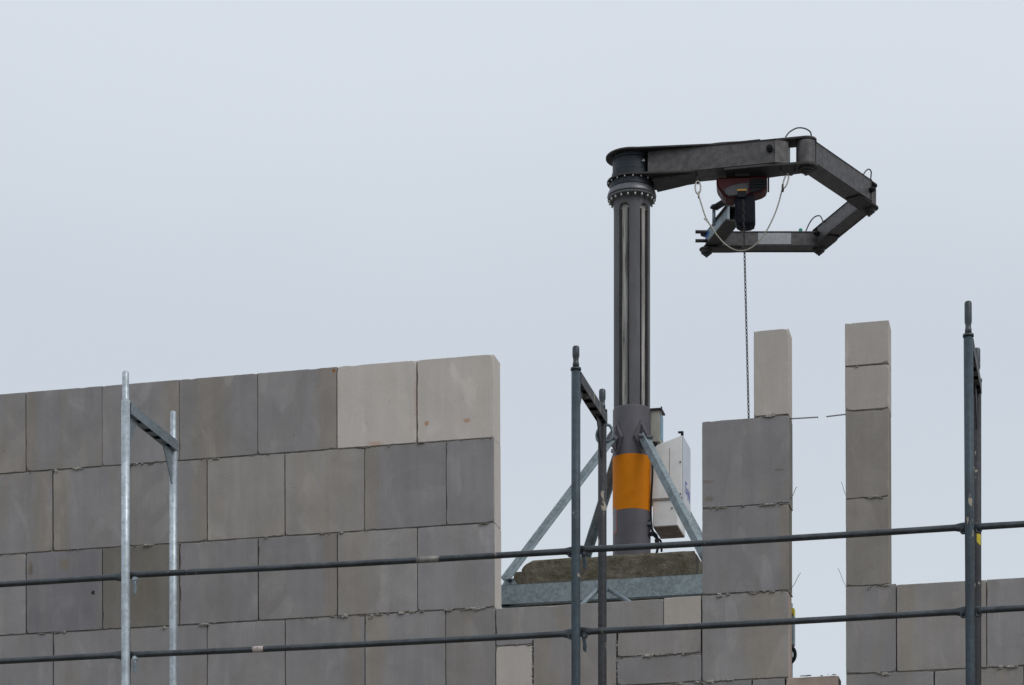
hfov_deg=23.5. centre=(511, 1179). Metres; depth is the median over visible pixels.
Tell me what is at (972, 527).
scaffold
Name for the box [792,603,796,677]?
steel prop
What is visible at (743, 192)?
chain hoist
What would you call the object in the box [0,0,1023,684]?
sky
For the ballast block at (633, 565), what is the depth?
16.17 m
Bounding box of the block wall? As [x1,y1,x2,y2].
[0,320,1023,684]
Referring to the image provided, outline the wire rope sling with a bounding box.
[694,168,794,250]
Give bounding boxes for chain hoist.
[716,172,768,417]
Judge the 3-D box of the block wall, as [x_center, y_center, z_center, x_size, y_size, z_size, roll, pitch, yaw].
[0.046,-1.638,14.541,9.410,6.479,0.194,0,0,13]
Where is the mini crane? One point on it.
(648, 469)
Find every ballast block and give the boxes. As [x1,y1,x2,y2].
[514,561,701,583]
[521,551,701,606]
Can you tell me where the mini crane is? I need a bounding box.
[501,127,877,607]
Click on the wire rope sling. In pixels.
(697, 182)
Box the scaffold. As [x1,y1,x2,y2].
[0,301,1023,684]

